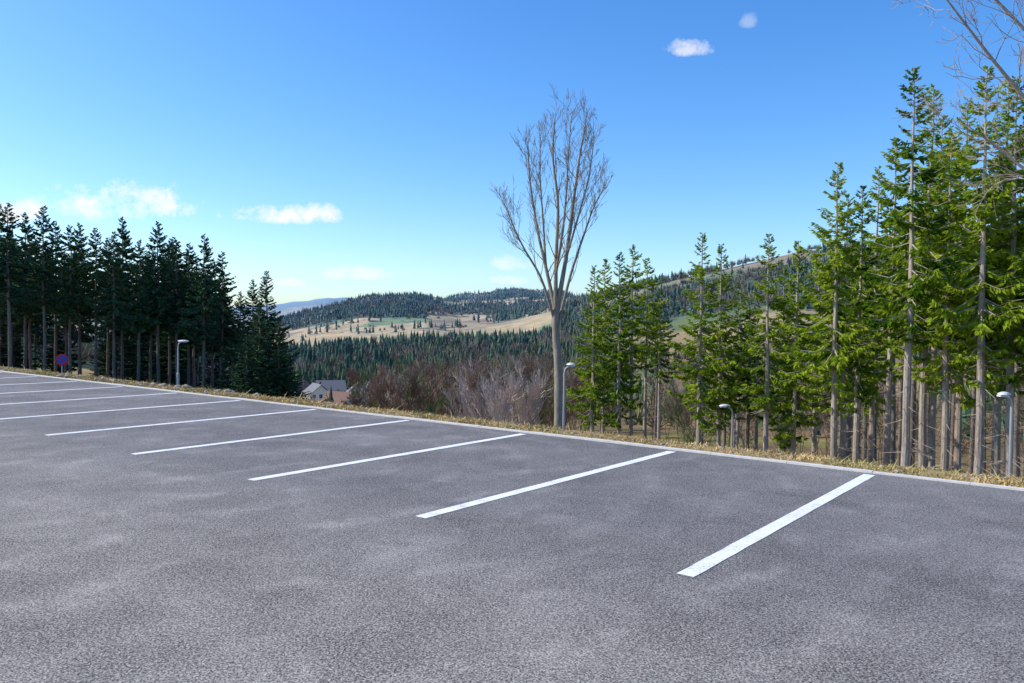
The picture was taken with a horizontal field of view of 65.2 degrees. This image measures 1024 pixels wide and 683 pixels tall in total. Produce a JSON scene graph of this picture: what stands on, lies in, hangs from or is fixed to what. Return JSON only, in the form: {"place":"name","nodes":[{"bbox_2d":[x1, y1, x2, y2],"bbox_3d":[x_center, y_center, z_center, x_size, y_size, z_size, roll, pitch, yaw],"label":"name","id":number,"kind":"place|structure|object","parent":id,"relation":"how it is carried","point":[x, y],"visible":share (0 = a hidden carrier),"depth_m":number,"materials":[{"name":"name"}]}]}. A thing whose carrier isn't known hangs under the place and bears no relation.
{"place":"outdoors","nodes":[
{"label":"outdoors","id":0,"kind":"place"},
{"bbox_2d":[0,372,1023,682],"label":"parking lot asphalt","id":1,"kind":"structure","parent":0,"point":[120,562],"depth_m":5.77,"materials":[{"name":"grey asphalt"}]},
{"bbox_2d":[0,372,874,576],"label":"parking bay lines","id":2,"kind":"object","parent":1,"relation":"on","point":[702,565],"visible":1,"depth_m":8.51,"materials":[{"name":"paint"}]},
{"bbox_2d":[0,371,1023,490],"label":"concrete kerb","id":3,"kind":"structure","parent":1,"relation":"on","point":[781,461],"depth_m":11.39,"materials":[{"name":"grey concrete"}]},
{"bbox_2d":[0,0,1023,306],"label":"sky","id":4,"kind":"structure","parent":0,"point":[328,148],"materials":[{"name":"blue"}]},
{"bbox_2d":[8,250,1022,478],"bbox_3d":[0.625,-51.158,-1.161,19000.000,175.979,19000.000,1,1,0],"label":"terrain","id":5,"kind":"structure","parent":0,"point":[537,322],"depth_m":870.62,"materials":[{"name":"plant"}]},
{"bbox_2d":[1,233,36,358],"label":"spruce tree","id":6,"kind":"object","parent":5,"relation":"on","point":[3,315],"visible":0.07,"depth_m":66.33,"materials":[{"name":"green plant"}]},
{"bbox_2d":[0,203,38,366],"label":"spruce tree","id":7,"kind":"object","parent":5,"relation":"on","point":[12,295],"visible":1,"depth_m":51.84,"materials":[{"name":"green plant"}]},
{"bbox_2d":[1,323,39,369],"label":"spruce tree","id":8,"kind":"object","parent":5,"relation":"on","point":[16,352],"visible":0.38,"depth_m":69.60,"materials":[{"name":"green plant"}]},
{"bbox_2d":[3,247,42,369],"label":"spruce tree","id":9,"kind":"object","parent":5,"relation":"on","point":[37,316],"visible":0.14,"depth_m":64.94,"materials":[{"name":"green plant"}]},
{"bbox_2d":[0,212,47,368],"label":"spruce tree","id":10,"kind":"object","parent":5,"relation":"on","point":[23,310],"visible":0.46,"depth_m":57.79,"materials":[{"name":"green plant"}]},
{"bbox_2d":[18,250,47,368],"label":"spruce tree","id":11,"kind":"object","parent":5,"relation":"on","point":[32,328],"visible":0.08,"depth_m":72.64,"materials":[{"name":"green plant"}]},
{"bbox_2d":[21,259,58,370],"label":"spruce tree","id":12,"kind":"object","parent":5,"relation":"on","point":[39,341],"visible":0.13,"depth_m":85.29,"materials":[{"name":"green plant"}]},
{"bbox_2d":[31,256,53,369],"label":"spruce tree","id":13,"kind":"object","parent":5,"relation":"on","point":[40,327],"visible":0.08,"depth_m":78.49,"materials":[{"name":"green plant"}]},
{"bbox_2d":[17,205,78,370],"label":"spruce tree","id":14,"kind":"object","parent":5,"relation":"on","point":[43,273],"visible":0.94,"depth_m":54.77,"materials":[{"name":"green plant"}]},
{"bbox_2d":[35,221,71,371],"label":"spruce tree","id":15,"kind":"object","parent":5,"relation":"on","point":[51,239],"visible":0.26,"depth_m":61.80,"materials":[{"name":"green plant"}]},
{"bbox_2d":[32,327,77,372],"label":"spruce tree","id":16,"kind":"object","parent":5,"relation":"on","point":[50,361],"visible":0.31,"depth_m":70.45,"materials":[{"name":"green plant"}]},
{"bbox_2d":[35,326,86,372],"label":"spruce tree","id":17,"kind":"object","parent":5,"relation":"on","point":[75,356],"visible":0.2,"depth_m":74.41,"materials":[{"name":"green plant"}]},
{"bbox_2d":[42,266,86,372],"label":"spruce tree","id":18,"kind":"object","parent":5,"relation":"on","point":[66,337],"visible":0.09,"depth_m":66.56,"materials":[{"name":"green plant"}]},
{"bbox_2d":[44,225,97,373],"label":"spruce tree","id":19,"kind":"object","parent":5,"relation":"on","point":[69,314],"visible":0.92,"depth_m":55.82,"materials":[{"name":"green plant"}]},
{"bbox_2d":[57,222,103,374],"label":"spruce tree","id":20,"kind":"object","parent":5,"relation":"on","point":[84,312],"visible":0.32,"depth_m":59.82,"materials":[{"name":"green plant"}]},
{"bbox_2d":[58,241,106,374],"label":"spruce tree","id":21,"kind":"object","parent":5,"relation":"on","point":[84,336],"visible":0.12,"depth_m":73.88,"materials":[{"name":"green plant"}]},
{"bbox_2d":[72,228,118,376],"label":"spruce tree","id":22,"kind":"object","parent":5,"relation":"on","point":[94,292],"visible":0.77,"depth_m":56.63,"materials":[{"name":"green plant"}]},
{"bbox_2d":[91,237,120,377],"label":"spruce tree","id":23,"kind":"object","parent":5,"relation":"on","point":[108,342],"visible":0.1,"depth_m":62.88,"materials":[{"name":"green plant"}]},
{"bbox_2d":[90,331,135,380],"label":"spruce tree","id":24,"kind":"object","parent":5,"relation":"on","point":[101,355],"visible":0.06,"depth_m":79.46,"materials":[{"name":"green plant"}]},
{"bbox_2d":[88,217,145,379],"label":"spruce tree","id":25,"kind":"object","parent":5,"relation":"on","point":[124,251],"visible":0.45,"depth_m":59.84,"materials":[{"name":"green plant"}]},
{"bbox_2d":[86,231,149,378],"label":"spruce tree","id":26,"kind":"object","parent":5,"relation":"on","point":[116,284],"visible":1,"depth_m":55.80,"materials":[{"name":"green plant"}]},
{"bbox_2d":[98,296,148,378],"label":"spruce tree","id":27,"kind":"object","parent":5,"relation":"on","point":[118,336],"visible":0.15,"depth_m":75.46,"materials":[{"name":"green plant"}]},
{"bbox_2d":[115,239,162,381],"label":"spruce tree","id":28,"kind":"object","parent":5,"relation":"on","point":[139,328],"visible":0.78,"depth_m":56.92,"materials":[{"name":"green plant"}]},
{"bbox_2d":[111,324,167,381],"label":"spruce tree","id":29,"kind":"object","parent":5,"relation":"on","point":[132,364],"visible":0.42,"depth_m":65.99,"materials":[{"name":"green plant"}]},
{"bbox_2d":[129,248,166,382],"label":"spruce tree","id":30,"kind":"object","parent":5,"relation":"on","point":[150,333],"visible":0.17,"depth_m":61.97,"materials":[{"name":"green plant"}]},
{"bbox_2d":[132,221,181,383],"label":"spruce tree","id":31,"kind":"object","parent":5,"relation":"on","point":[161,300],"visible":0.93,"depth_m":57.50,"materials":[{"name":"green plant"}]},
{"bbox_2d":[150,238,191,384],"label":"spruce tree","id":32,"kind":"object","parent":5,"relation":"on","point":[170,242],"visible":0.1,"depth_m":64.05,"materials":[{"name":"green plant"}]},
{"bbox_2d":[154,239,196,384],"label":"spruce tree","id":33,"kind":"object","parent":5,"relation":"on","point":[174,305],"visible":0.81,"depth_m":58.60,"materials":[{"name":"green plant"}]},
{"bbox_2d":[146,328,206,387],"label":"spruce tree","id":34,"kind":"object","parent":5,"relation":"on","point":[165,358],"visible":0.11,"depth_m":67.44,"materials":[{"name":"green plant"}]},
{"bbox_2d":[148,335,208,385],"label":"spruce tree","id":35,"kind":"object","parent":5,"relation":"on","point":[165,347],"visible":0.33,"depth_m":67.45,"materials":[{"name":"green plant"}]},
{"bbox_2d":[165,242,206,385],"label":"spruce tree","id":36,"kind":"object","parent":5,"relation":"on","point":[189,317],"visible":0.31,"depth_m":60.88,"materials":[{"name":"green plant"}]},
{"bbox_2d":[180,270,207,387],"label":"spruce tree","id":37,"kind":"object","parent":5,"relation":"on","point":[193,368],"visible":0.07,"depth_m":66.53,"materials":[{"name":"green plant"}]},
{"bbox_2d":[179,297,210,387],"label":"spruce tree","id":38,"kind":"object","parent":5,"relation":"on","point":[198,353],"visible":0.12,"depth_m":68.63,"materials":[{"name":"green plant"}]},
{"bbox_2d":[170,234,225,388],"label":"spruce tree","id":39,"kind":"object","parent":5,"relation":"on","point":[194,325],"visible":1,"depth_m":56.77,"materials":[{"name":"green plant"}]},
{"bbox_2d":[193,259,236,388],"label":"spruce tree","id":40,"kind":"object","parent":5,"relation":"on","point":[214,349],"visible":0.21,"depth_m":61.96,"materials":[{"name":"green plant"}]},
{"bbox_2d":[199,351,232,389],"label":"spruce tree","id":41,"kind":"object","parent":5,"relation":"on","point":[216,372],"visible":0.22,"depth_m":78.24,"materials":[{"name":"green plant"}]},
{"bbox_2d":[206,251,248,389],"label":"spruce tree","id":42,"kind":"object","parent":5,"relation":"on","point":[221,340],"visible":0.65,"depth_m":59.81,"materials":[{"name":"green plant"}]},
{"bbox_2d":[213,291,248,389],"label":"spruce tree","id":43,"kind":"object","parent":5,"relation":"on","point":[232,355],"visible":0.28,"depth_m":59.71,"materials":[{"name":"green plant"}]},
{"bbox_2d":[221,336,270,395],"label":"spruce tree","id":44,"kind":"object","parent":5,"relation":"on","point":[242,377],"visible":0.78,"depth_m":49.90,"materials":[{"name":"green plant"}]},
{"bbox_2d":[221,279,274,389],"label":"spruce tree","id":45,"kind":"object","parent":5,"relation":"on","point":[249,312],"visible":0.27,"depth_m":56.73,"materials":[{"name":"green plant"}]},
{"bbox_2d":[231,303,296,394],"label":"spruce tree","id":46,"kind":"object","parent":5,"relation":"on","point":[261,353],"visible":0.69,"depth_m":51.88,"materials":[{"name":"green plant"}]},
{"bbox_2d":[242,271,298,396],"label":"spruce tree","id":47,"kind":"object","parent":5,"relation":"on","point":[264,293],"visible":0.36,"depth_m":54.04,"materials":[{"name":"green plant"}]},
{"bbox_2d":[256,320,311,397],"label":"spruce tree","id":48,"kind":"object","parent":5,"relation":"on","point":[285,390],"visible":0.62,"depth_m":52.85,"materials":[{"name":"green plant"}]},
{"bbox_2d":[276,357,308,399],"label":"spruce tree","id":49,"kind":"object","parent":5,"relation":"on","point":[295,379],"visible":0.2,"depth_m":54.12,"materials":[{"name":"green plant"}]},
{"bbox_2d":[0,365,1023,487],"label":"grass verge","id":50,"kind":"object","parent":5,"relation":"on","point":[745,452],"depth_m":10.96,"materials":[{"name":"plant"}]},
{"bbox_2d":[0,367,1007,479],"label":"rubble stones","id":51,"kind":"object","parent":50,"relation":"on","point":[229,390],"visible":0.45,"depth_m":18.79,"materials":[{"name":"grey stone"}]},
{"bbox_2d":[21,237,1023,440],"bbox_3d":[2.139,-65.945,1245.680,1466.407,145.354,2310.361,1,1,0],"label":"distant forest","id":52,"kind":"object","parent":5,"relation":"on","point":[314,363],"visible":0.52,"depth_m":632.28,"materials":[{"name":"green plant"}]},
{"bbox_2d":[491,81,613,428],"bbox_3d":[1.115,-1.240,21.907,3.543,11.733,2.384,1,1,0],"label":"bare ash tree","id":53,"kind":"object","parent":5,"relation":"on","point":[556,297],"visible":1,"depth_m":21.90,"materials":[{"name":"brown plant"}]},
{"bbox_2d":[562,363,575,428],"bbox_3d":[1.888,3.375,27.083,0.445,5.326,0.280,1,1,0],"label":"street lamp","id":54,"kind":"object","parent":5,"relation":"on","point":[568,366],"visible":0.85,"depth_m":27.02,"materials":[{"name":"metal"}]},
{"bbox_2d":[565,265,616,431],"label":"spruce tree","id":55,"kind":"object","parent":5,"relation":"on","point":[588,372],"visible":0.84,"depth_m":40.06,"materials":[{"name":"green plant"}]},
{"bbox_2d":[573,259,626,431],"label":"spruce tree","id":56,"kind":"object","parent":5,"relation":"on","point":[603,407],"visible":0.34,"depth_m":41.90,"materials":[{"name":"green plant"}]},
{"bbox_2d":[589,252,652,433],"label":"spruce tree","id":57,"kind":"object","parent":5,"relation":"on","point":[617,394],"visible":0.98,"depth_m":38.92,"materials":[{"name":"green plant"}]},
{"bbox_2d":[601,244,657,435],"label":"spruce tree","id":58,"kind":"object","parent":5,"relation":"on","point":[627,374],"visible":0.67,"depth_m":40.00,"materials":[{"name":"green plant"}]},
{"bbox_2d":[628,258,672,437],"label":"spruce tree","id":59,"kind":"object","parent":5,"relation":"on","point":[655,328],"visible":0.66,"depth_m":42.91,"materials":[{"name":"green plant"}]},
{"bbox_2d":[642,306,668,439],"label":"spruce tree","id":60,"kind":"object","parent":5,"relation":"on","point":[656,403],"visible":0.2,"depth_m":57.36,"materials":[{"name":"green plant"}]},
{"bbox_2d":[299,345,1023,464],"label":"broadleaf thicket","id":61,"kind":"object","parent":5,"relation":"on","point":[521,392],"visible":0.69,"depth_m":64.09,"materials":[{"name":"brown plant"}]},
{"bbox_2d":[644,288,681,440],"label":"spruce tree","id":62,"kind":"object","parent":5,"relation":"on","point":[659,363],"visible":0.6,"depth_m":46.02,"materials":[{"name":"green plant"}]},
{"bbox_2d":[666,232,739,443],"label":"spruce tree","id":63,"kind":"object","parent":5,"relation":"on","point":[707,360],"visible":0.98,"depth_m":33.76,"materials":[{"name":"green plant"}]},
{"bbox_2d":[680,243,753,445],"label":"spruce tree","id":64,"kind":"object","parent":5,"relation":"on","point":[723,281],"visible":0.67,"depth_m":35.05,"materials":[{"name":"green plant"}]},
{"bbox_2d":[706,315,742,446],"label":"spruce tree","id":65,"kind":"object","parent":5,"relation":"on","point":[726,424],"visible":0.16,"depth_m":36.83,"materials":[{"name":"green plant"}]},
{"bbox_2d":[722,281,762,447],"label":"spruce tree","id":66,"kind":"object","parent":5,"relation":"on","point":[753,374],"visible":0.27,"depth_m":44.89,"materials":[{"name":"green plant"}]},
{"bbox_2d":[723,307,764,449],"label":"spruce tree","id":67,"kind":"object","parent":5,"relation":"on","point":[747,379],"visible":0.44,"depth_m":36.52,"materials":[{"name":"green plant"}]},
{"bbox_2d":[735,305,776,450],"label":"spruce tree","id":68,"kind":"object","parent":5,"relation":"on","point":[756,380],"visible":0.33,"depth_m":42.35,"materials":[{"name":"green plant"}]},
{"bbox_2d":[733,233,810,451],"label":"spruce tree","id":69,"kind":"object","parent":5,"relation":"on","point":[772,372],"visible":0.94,"depth_m":30.97,"materials":[{"name":"green plant"}]},
{"bbox_2d":[748,266,819,453],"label":"spruce tree","id":70,"kind":"object","parent":5,"relation":"on","point":[783,415],"visible":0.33,"depth_m":35.82,"materials":[{"name":"green plant"}]},
{"bbox_2d":[761,240,840,454],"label":"spruce tree","id":71,"kind":"object","parent":5,"relation":"on","point":[793,399],"visible":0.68,"depth_m":33.01,"materials":[{"name":"green plant"}]},
{"bbox_2d":[797,245,847,455],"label":"spruce tree","id":72,"kind":"object","parent":5,"relation":"on","point":[814,430],"visible":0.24,"depth_m":36.92,"materials":[{"name":"green plant"}]},
{"bbox_2d":[781,162,877,459],"bbox_3d":[11.023,1.367,27.813,3.335,15.206,2.896,1,1,6],"label":"spruce tree","id":73,"kind":"object","parent":5,"relation":"on","point":[838,361],"visible":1,"depth_m":27.82,"materials":[{"name":"green plant"}]},
{"bbox_2d":[803,193,878,459],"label":"spruce tree","id":74,"kind":"object","parent":5,"relation":"on","point":[842,377],"visible":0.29,"depth_m":33.01,"materials":[{"name":"green plant"}]},
{"bbox_2d":[807,185,895,462],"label":"spruce tree","id":75,"kind":"object","parent":5,"relation":"on","point":[861,390],"visible":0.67,"depth_m":28.87,"materials":[{"name":"green plant"}]},
{"bbox_2d":[837,279,865,460],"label":"spruce tree","id":76,"kind":"object","parent":5,"relation":"on","point":[848,442],"visible":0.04,"depth_m":44.24,"materials":[{"name":"brown plant"}]},
{"bbox_2d":[842,253,884,463],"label":"spruce tree","id":77,"kind":"object","parent":5,"relation":"on","point":[864,445],"visible":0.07,"depth_m":40.89,"materials":[{"name":"brown plant"}]},
{"bbox_2d":[832,165,914,464],"bbox_3d":[15.225,1.864,34.191,3.392,18.630,3.557,0,1,-9],"label":"spruce tree","id":78,"kind":"object","parent":5,"relation":"on","point":[871,409],"visible":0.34,"depth_m":33.95,"materials":[{"name":"green plant"}]},
{"bbox_2d":[862,241,900,463],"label":"spruce tree","id":79,"kind":"object","parent":5,"relation":"on","point":[875,438],"visible":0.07,"depth_m":45.24,"materials":[{"name":"green plant"}]},
{"bbox_2d":[854,137,923,465],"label":"spruce tree","id":80,"kind":"object","parent":5,"relation":"on","point":[887,202],"visible":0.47,"depth_m":30.86,"materials":[{"name":"green plant"}]},
{"bbox_2d":[877,196,903,462],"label":"spruce tree","id":81,"kind":"object","parent":5,"relation":"on","point":[884,394],"visible":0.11,"depth_m":53.61,"materials":[{"name":"green plant"}]},
{"bbox_2d":[875,217,914,465],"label":"spruce tree","id":82,"kind":"object","parent":5,"relation":"on","point":[893,433],"visible":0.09,"depth_m":44.47,"materials":[{"name":"green plant"}]},
{"bbox_2d":[895,219,917,465],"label":"spruce tree","id":83,"kind":"object","parent":5,"relation":"on","point":[900,426],"visible":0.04,"depth_m":57.89,"materials":[{"name":"brown plant"}]},
{"bbox_2d":[896,235,928,466],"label":"spruce tree","id":84,"kind":"object","parent":5,"relation":"on","point":[912,407],"visible":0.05,"depth_m":48.50,"materials":[{"name":"brown plant"}]},
{"bbox_2d":[859,66,976,466],"bbox_3d":[12.154,-0.072,24.448,2.999,16.534,3.032,0,2,-38],"label":"spruce tree","id":85,"kind":"object","parent":5,"relation":"on","point":[913,292],"visible":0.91,"depth_m":24.29,"materials":[{"name":"green plant"}]},
{"bbox_2d":[873,83,973,469],"bbox_3d":[13.401,0.358,26.117,3.268,17.288,3.426,2,2,40],"label":"spruce tree","id":86,"kind":"object","parent":5,"relation":"on","point":[923,405],"visible":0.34,"depth_m":25.84,"materials":[{"name":"green plant"}]},
{"bbox_2d":[914,159,954,468],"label":"spruce tree","id":87,"kind":"object","parent":5,"relation":"on","point":[928,408],"visible":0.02,"depth_m":48.71,"materials":[{"name":"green plant"}]},
{"bbox_2d":[888,114,981,469],"bbox_3d":[15.297,1.115,28.841,2.728,18.517,2.933,0,2,-32],"label":"spruce tree","id":88,"kind":"object","parent":5,"relation":"on","point":[931,436],"visible":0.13,"depth_m":28.93,"materials":[{"name":"green plant"}]},
{"bbox_2d":[889,130,993,470],"bbox_3d":[13.543,1.099,25.136,2.888,15.338,2.921,1,1,-4],"label":"spruce tree","id":89,"kind":"object","parent":5,"relation":"on","point":[944,377],"visible":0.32,"depth_m":25.06,"materials":[{"name":"green plant"}]},
{"bbox_2d":[936,178,969,466],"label":"spruce tree","id":90,"kind":"object","parent":5,"relation":"on","point":[950,400],"depth_m":56.96,"materials":[{"name":"brown plant"}]},
{"bbox_2d":[935,168,973,470],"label":"spruce tree","id":91,"kind":"object","parent":5,"relation":"on","point":[951,457],"visible":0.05,"depth_m":41.43,"materials":[{"name":"green plant"}]},
{"bbox_2d":[891,0,1023,224],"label":"bare tree","id":92,"kind":"object","parent":5,"relation":"on","point":[1016,88],"visible":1,"depth_m":12.00,"materials":[{"name":"brown plant"}]},
{"bbox_2d":[918,97,1004,473],"bbox_3d":[16.954,1.013,29.956,3.704,20.205,3.533,1,1,26],"label":"spruce tree","id":93,"kind":"object","parent":5,"relation":"on","point":[960,391],"visible":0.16,"depth_m":29.78,"materials":[{"name":"green plant"}]},
{"bbox_2d":[912,65,1023,474],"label":"spruce tree","id":94,"kind":"object","parent":5,"relation":"on","point":[978,327],"visible":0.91,"depth_m":23.28,"materials":[{"name":"green plant"}]},
{"bbox_2d":[961,245,976,472],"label":"spruce tree","id":95,"kind":"object","parent":5,"relation":"on","point":[971,452],"visible":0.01,"depth_m":50.11,"materials":[{"name":"brown plant"}]},
{"bbox_2d":[964,165,1006,474],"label":"spruce tree","id":96,"kind":"object","parent":5,"relation":"on","point":[984,455],"visible":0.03,"depth_m":49.03,"materials":[{"name":"brown plant"}]},
{"bbox_2d":[948,74,1023,476],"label":"spruce tree","id":97,"kind":"object","parent":5,"relation":"on","point":[1011,383],"visible":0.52,"depth_m":24.01,"materials":[{"name":"green plant"}]},
{"bbox_2d":[955,79,1023,476],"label":"spruce tree","id":98,"kind":"object","parent":5,"relation":"on","point":[996,418],"visible":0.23,"depth_m":24.87,"materials":[{"name":"green plant"}]},
{"bbox_2d":[970,107,1023,467],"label":"spruce tree","id":99,"kind":"object","parent":5,"relation":"on","point":[1019,171],"visible":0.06,"depth_m":25.96,"materials":[{"name":"green plant"}]},
{"bbox_2d":[997,392,1012,477],"bbox_3d":[12.335,3.961,20.092,0.425,5.413,0.280,1,1,0],"label":"street lamp","id":100,"kind":"object","parent":5,"relation":"on","point":[1003,394],"visible":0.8,"depth_m":20.03,"materials":[{"name":"metal"}]},
{"bbox_2d":[1001,174,1023,466],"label":"spruce tree","id":101,"kind":"object","parent":5,"relation":"on","point":[1016,260],"visible":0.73,"depth_m":23.07,"materials":[{"name":"green plant"}]},
{"bbox_2d":[1001,204,1023,478],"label":"spruce tree","id":102,"kind":"object","parent":5,"relation":"on","point":[1016,438],"visible":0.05,"depth_m":46.40,"materials":[{"name":"brown plant"}]},
{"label":"walls","id":103,"kind":"object","parent":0,"visible":0},
{"bbox_2d":[320,391,352,403],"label":"roof","id":104,"kind":"structure","parent":103,"relation":"attached to","point":[338,396],"depth_m":238.89,"materials":[{"name":"tile"}]},
{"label":"walls","id":105,"kind":"object","parent":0,"visible":0},
{"bbox_2d":[316,380,346,390],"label":"roof","id":106,"kind":"structure","parent":105,"relation":"attached to","point":[340,385],"depth_m":273.94,"materials":[{"name":"stone"}]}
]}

